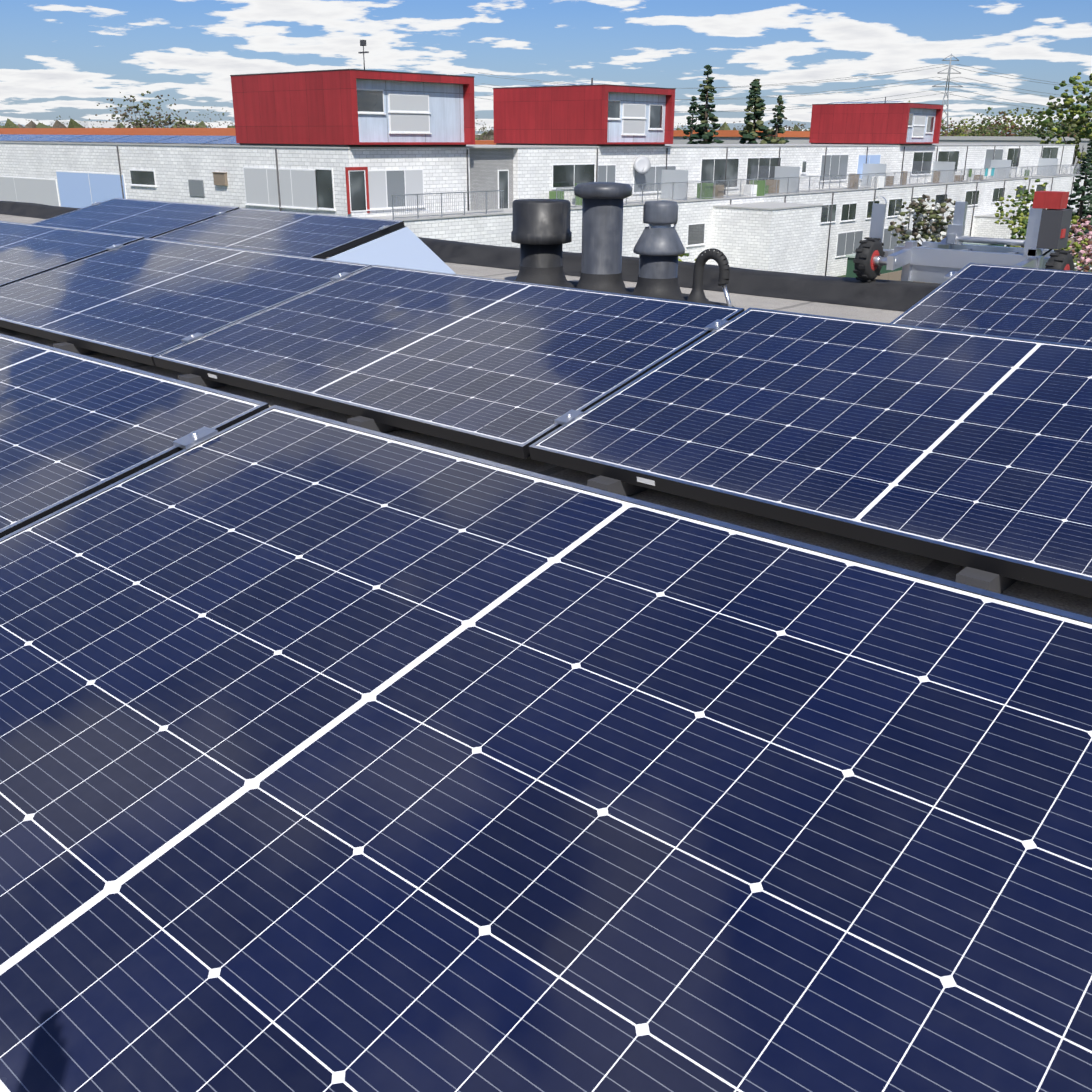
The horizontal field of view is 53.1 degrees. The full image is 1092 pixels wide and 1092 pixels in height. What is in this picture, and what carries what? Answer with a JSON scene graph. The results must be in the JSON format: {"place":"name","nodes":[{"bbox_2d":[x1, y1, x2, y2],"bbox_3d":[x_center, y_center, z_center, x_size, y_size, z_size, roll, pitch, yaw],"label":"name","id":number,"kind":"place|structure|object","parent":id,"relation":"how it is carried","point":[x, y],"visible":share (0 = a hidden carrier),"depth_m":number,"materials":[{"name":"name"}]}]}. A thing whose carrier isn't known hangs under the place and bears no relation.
{"place":"outdoors","nodes":[
{"label":"outdoors","id":0,"kind":"place"},
{"bbox_2d":[0,214,1091,617],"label":"building roof","id":1,"kind":"structure","parent":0,"point":[1018,588],"depth_m":2.81,"materials":[{"name":"rubber"}]},
{"bbox_2d":[0,201,940,310],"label":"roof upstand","id":2,"kind":"object","parent":1,"relation":"on","point":[895,295],"visible":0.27,"depth_m":6.00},
{"bbox_2d":[53,202,1016,593],"bbox_3d":[-1.645,-1.067,4.672,12.772,0.286,4.672,17,26,38],"label":"panel mounting hardware","id":3,"kind":"object","parent":1,"relation":"on","point":[405,246],"visible":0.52,"depth_m":3.86,"materials":[{"name":"silver metal"}]},
{"bbox_2d":[0,221,143,286],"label":"solar panel","id":4,"kind":"object","parent":3,"relation":"on","point":[28,250],"visible":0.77,"depth_m":5.55,"materials":[{"name":"blue glass"}]},
{"bbox_2d":[0,334,268,537],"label":"solar panel","id":5,"kind":"object","parent":3,"relation":"on","point":[74,427],"visible":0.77,"depth_m":2.14,"materials":[{"name":"blue glass"}]},
{"bbox_2d":[33,198,238,237],"bbox_3d":[-3.156,-2.354,7.988,1.720,0.268,1.012,17,26,38],"label":"solar panel","id":6,"kind":"object","parent":3,"relation":"on","point":[143,218],"visible":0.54,"depth_m":8.01,"materials":[{"name":"blue glass"}]},
{"bbox_2d":[0,238,371,365],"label":"solar panel","id":7,"kind":"object","parent":3,"relation":"on","point":[145,300],"visible":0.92,"depth_m":4.48,"materials":[{"name":"blue glass"}]},
{"bbox_2d":[152,208,404,258],"bbox_3d":[-1.849,-1.940,6.917,1.720,0.268,1.012,17,26,38],"label":"solar panel","id":8,"kind":"object","parent":3,"relation":"on","point":[320,236],"visible":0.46,"depth_m":6.90,"materials":[{"name":"blue glass"}]},
{"bbox_2d":[153,265,743,458],"bbox_3d":[-0.372,-0.672,3.552,1.720,0.268,1.012,17,26,38],"label":"solar panel","id":9,"kind":"object","parent":3,"relation":"on","point":[512,368],"visible":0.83,"depth_m":3.40,"materials":[{"name":"blue glass"}]},
{"bbox_2d":[0,405,1091,1091],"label":"solar panel","id":10,"kind":"object","parent":3,"relation":"on","point":[338,757],"visible":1,"depth_m":1.07,"materials":[{"name":"blue glass"}]},
{"bbox_2d":[529,308,1091,597],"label":"solar panel","id":11,"kind":"object","parent":3,"relation":"on","point":[967,449],"visible":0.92,"depth_m":2.51,"materials":[{"name":"blue glass"}]},
{"bbox_2d":[890,263,1091,346],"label":"solar panel","id":12,"kind":"object","parent":3,"relation":"on","point":[1047,305],"visible":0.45,"depth_m":4.10,"materials":[{"name":"blue glass"}]},
{"bbox_2d":[511,182,684,278],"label":"roof vents","id":13,"kind":"object","parent":1,"relation":"on","point":[541,233],"visible":0.71,"depth_m":5.68,"materials":[{"name":"metal"}]},
{"bbox_2d":[514,265,733,306],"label":"vent flashings","id":14,"kind":"object","parent":1,"relation":"on","point":[669,289],"visible":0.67,"depth_m":5.74,"materials":[{"name":"grey metal"}]},
{"bbox_2d":[693,248,731,306],"bbox_3d":[0.819,-1.307,5.356,0.272,0.291,0.100,17,26,38],"label":"gooseneck vent pipe","id":15,"kind":"object","parent":1,"relation":"on","point":[719,257],"visible":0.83,"depth_m":5.31,"materials":[{"name":"black rubber"}]},
{"bbox_2d":[938,237,1048,283],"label":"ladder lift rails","id":16,"kind":"object","parent":1,"relation":"on","point":[942,244],"visible":0.06,"depth_m":5.82,"materials":[{"name":"metal"}]},
{"bbox_2d":[0,0,1091,134],"label":"sky","id":17,"kind":"structure","parent":0,"point":[63,58],"materials":[{"name":"blue"}]},
{"bbox_2d":[853,191,1074,283],"bbox_3d":[2.167,-1.526,5.454,1.050,0.485,0.677,17,26,38],"label":"ladder lift head","id":18,"kind":"object","parent":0,"point":[1049,220],"visible":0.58,"depth_m":5.54},
{"bbox_2d":[836,193,1091,276],"bbox_3d":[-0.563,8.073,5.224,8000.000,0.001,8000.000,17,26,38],"label":"ground","id":19,"kind":"structure","parent":0,"point":[1090,205],"depth_m":89.62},
{"bbox_2d":[103,110,142,127],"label":"tree","id":20,"kind":"object","parent":19,"relation":"on","point":[120,119],"visible":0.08,"depth_m":298.24,"materials":[{"name":"green plant"}]},
{"bbox_2d":[95,92,167,127],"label":"tree","id":21,"kind":"object","parent":19,"relation":"on","point":[145,115],"visible":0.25,"depth_m":192.78,"materials":[{"name":"green plant"}]},
{"bbox_2d":[116,91,188,127],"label":"tree","id":22,"kind":"object","parent":19,"relation":"on","point":[124,115],"visible":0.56,"depth_m":194.56,"materials":[{"name":"green plant"}]},
{"bbox_2d":[136,94,198,127],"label":"tree","id":23,"kind":"object","parent":19,"relation":"on","point":[181,121],"visible":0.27,"depth_m":223.27,"materials":[{"name":"green plant"}]},
{"bbox_2d":[196,106,232,127],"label":"tree","id":24,"kind":"object","parent":19,"relation":"on","point":[215,121],"visible":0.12,"depth_m":276.04,"materials":[{"name":"green plant"}]},
{"bbox_2d":[475,115,488,139],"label":"tree","id":25,"kind":"object","parent":19,"relation":"on","point":[482,130],"visible":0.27,"depth_m":303.78,"materials":[{"name":"green plant"}]},
{"bbox_2d":[0,118,1085,139],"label":"treeline","id":26,"kind":"object","parent":19,"relation":"on","point":[9,123],"depth_m":412.09,"materials":[{"name":"green plant"}]},
{"bbox_2d":[0,141,1091,275],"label":"apartment block walls","id":27,"kind":"structure","parent":19,"relation":"on","point":[771,232],"depth_m":63.50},
{"bbox_2d":[212,172,227,185],"bbox_3d":[-16.235,-18.293,54.434,1.036,0.614,0.200,17,26,38],"label":"nest box","id":28,"kind":"object","parent":27,"relation":"on","point":[220,178],"visible":1,"depth_m":54.30,"materials":[{"name":"brown wood"}]},
{"bbox_2d":[345,167,369,213],"bbox_3d":[-8.398,-15.856,48.725,0.050,1.969,1.238,17,26,38],"label":"door frame","id":29,"kind":"object","parent":27,"relation":"attached to","point":[347,184],"visible":1,"depth_m":48.54,"materials":[{"name":"paint"}]},
{"bbox_2d":[0,40,902,143],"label":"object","id":30,"kind":"object","parent":27,"relation":"on","point":[182,135],"visible":0.69,"depth_m":69.35,"materials":[{"name":"blue"}]},
{"bbox_2d":[0,147,1058,257],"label":"windows","id":31,"kind":"structure","parent":27,"relation":"in","point":[309,189],"depth_m":63.41,"materials":[{"name":"glass"}]},
{"bbox_2d":[230,69,942,146],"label":"rooftop penthouses","id":32,"kind":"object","parent":27,"relation":"on","point":[317,108],"visible":0.98,"depth_m":52.38,"materials":[{"name":"red metal"}]},
{"bbox_2d":[357,88,934,137],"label":"windows","id":33,"kind":"structure","parent":32,"relation":"in","point":[409,113],"depth_m":50.50,"materials":[{"name":"glass"}]},
{"bbox_2d":[116,145,1090,275],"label":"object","id":34,"kind":"object","parent":27,"relation":"on","point":[758,187],"visible":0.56,"depth_m":72.02,"materials":[{"name":"grey metal"}]},
{"bbox_2d":[634,156,650,173],"bbox_3d":[5.524,-21.866,62.681,0.889,0.988,0.621,6,21,14],"label":"satellite dish","id":35,"kind":"object","parent":27,"relation":"on","point":[642,164],"visible":1,"depth_m":62.77,"materials":[{"name":"grey"}]},
{"bbox_2d":[392,158,1091,219],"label":"balcony railings","id":36,"kind":"object","parent":27,"relation":"on","point":[674,184],"visible":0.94,"depth_m":73.78,"materials":[{"name":"silver metal"}]},
{"bbox_2d":[50,121,1091,171],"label":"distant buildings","id":37,"kind":"structure","parent":19,"relation":"on","point":[735,136],"depth_m":204.83,"materials":[{"name":"white painted brick"},{"name":"glass"},{"name":"metal"}]},
{"bbox_2d":[678,253,695,260],"bbox_3d":[7.382,-14.442,60.437,2.890,3.518,2.948,17,26,38],"label":"garden shrub","id":38,"kind":"object","parent":19,"relation":"on","point":[685,254],"visible":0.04,"depth_m":59.93,"materials":[{"name":"green plant"}]},
{"bbox_2d":[683,96,698,141],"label":"conifer tree","id":39,"kind":"object","parent":19,"relation":"on","point":[691,127],"visible":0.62,"depth_m":118.22,"materials":[{"name":"green plant"}]},
{"bbox_2d":[687,65,723,143],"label":"conifer tree","id":40,"kind":"object","parent":19,"relation":"on","point":[704,111],"visible":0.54,"depth_m":108.43,"materials":[{"name":"green plant"}]},
{"bbox_2d":[739,79,770,143],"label":"conifer tree","id":41,"kind":"object","parent":19,"relation":"on","point":[749,133],"visible":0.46,"depth_m":112.88,"materials":[{"name":"green plant"}]},
{"bbox_2d":[464,54,1090,130],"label":"power pylon","id":42,"kind":"object","parent":19,"relation":"on","point":[948,86],"visible":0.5,"depth_m":802.79,"materials":[{"name":"silver metal"}]},
{"bbox_2d":[766,95,788,143],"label":"conifer tree","id":43,"kind":"object","parent":19,"relation":"on","point":[779,115],"visible":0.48,"depth_m":127.94,"materials":[{"name":"green plant"}]},
{"bbox_2d":[768,117,807,130],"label":"tree","id":44,"kind":"object","parent":19,"relation":"on","point":[788,127],"visible":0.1,"depth_m":201.82,"materials":[{"name":"green plant"}]},
{"bbox_2d":[789,123,809,130],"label":"tree","id":45,"kind":"object","parent":19,"relation":"on","point":[801,125],"visible":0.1,"depth_m":312.67,"materials":[{"name":"green plant"}]},
{"bbox_2d":[888,194,956,246],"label":"flowering tree","id":46,"kind":"object","parent":19,"relation":"on","point":[935,223],"visible":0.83,"depth_m":75.83,"materials":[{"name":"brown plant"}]},
{"bbox_2d":[940,118,967,135],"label":"tree","id":47,"kind":"object","parent":19,"relation":"on","point":[942,126],"visible":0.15,"depth_m":279.90,"materials":[{"name":"green plant"}]},
{"bbox_2d":[941,118,983,135],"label":"tree","id":48,"kind":"object","parent":19,"relation":"on","point":[961,128],"visible":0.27,"depth_m":259.93,"materials":[{"name":"green plant"}]},
{"bbox_2d":[846,234,1091,283],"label":"garden sheds","id":49,"kind":"object","parent":19,"relation":"on","point":[885,274],"visible":0.06,"depth_m":68.58,"materials":[{"name":"green"}]},
{"bbox_2d":[961,121,989,135],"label":"tree","id":50,"kind":"object","parent":19,"relation":"on","point":[975,129],"visible":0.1,"depth_m":300.80,"materials":[{"name":"green plant"}]},
{"bbox_2d":[967,107,1005,135],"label":"tree","id":51,"kind":"object","parent":19,"relation":"on","point":[987,123],"visible":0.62,"depth_m":257.53,"materials":[{"name":"green plant"}]},
{"bbox_2d":[979,111,1023,135],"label":"tree","id":52,"kind":"object","parent":19,"relation":"on","point":[1017,127],"visible":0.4,"depth_m":279.38,"materials":[{"name":"green plant"}]},
{"bbox_2d":[992,108,1039,136],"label":"tree","id":53,"kind":"object","parent":19,"relation":"on","point":[1012,122],"visible":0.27,"depth_m":315.86,"materials":[{"name":"green plant"}]},
{"bbox_2d":[994,178,1047,246],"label":"green shrub","id":54,"kind":"object","parent":19,"relation":"on","point":[1030,198],"visible":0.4,"depth_m":88.26,"materials":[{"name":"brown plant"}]},
{"bbox_2d":[1023,125,1039,136],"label":"tree","id":55,"kind":"object","parent":19,"relation":"on","point":[1029,133],"visible":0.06,"depth_m":319.35,"materials":[{"name":"green plant"}]},
{"bbox_2d":[1014,102,1066,136],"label":"tree","id":56,"kind":"object","parent":19,"relation":"on","point":[1033,131],"visible":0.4,"depth_m":246.53,"materials":[{"name":"green plant"}]},
{"bbox_2d":[1005,213,1088,266],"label":"yellow green shrub","id":57,"kind":"object","parent":19,"relation":"on","point":[1022,219],"visible":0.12,"depth_m":68.74,"materials":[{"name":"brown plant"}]},
{"bbox_2d":[1035,116,1076,136],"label":"tree","id":58,"kind":"object","parent":19,"relation":"on","point":[1059,119],"visible":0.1,"depth_m":301.34,"materials":[{"name":"green plant"}]},
{"bbox_2d":[1036,72,1091,172],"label":"tall tree","id":59,"kind":"object","parent":19,"relation":"on","point":[1082,113],"visible":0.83,"depth_m":142.82,"materials":[{"name":"green plant"}]},
{"bbox_2d":[1066,140,1091,236],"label":"conifer tree","id":60,"kind":"object","parent":19,"relation":"on","point":[1082,212],"visible":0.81,"depth_m":96.25,"materials":[{"name":"green plant"}]},
{"bbox_2d":[1068,215,1091,266],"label":"pink shrub","id":61,"kind":"object","parent":19,"relation":"on","point":[1075,228],"visible":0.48,"depth_m":74.71,"materials":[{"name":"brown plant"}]},
{"bbox_2d":[1070,237,1091,271],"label":"pink shrub","id":62,"kind":"object","parent":19,"relation":"on","point":[1085,268],"visible":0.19,"depth_m":57.25,"materials":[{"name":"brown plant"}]}
]}

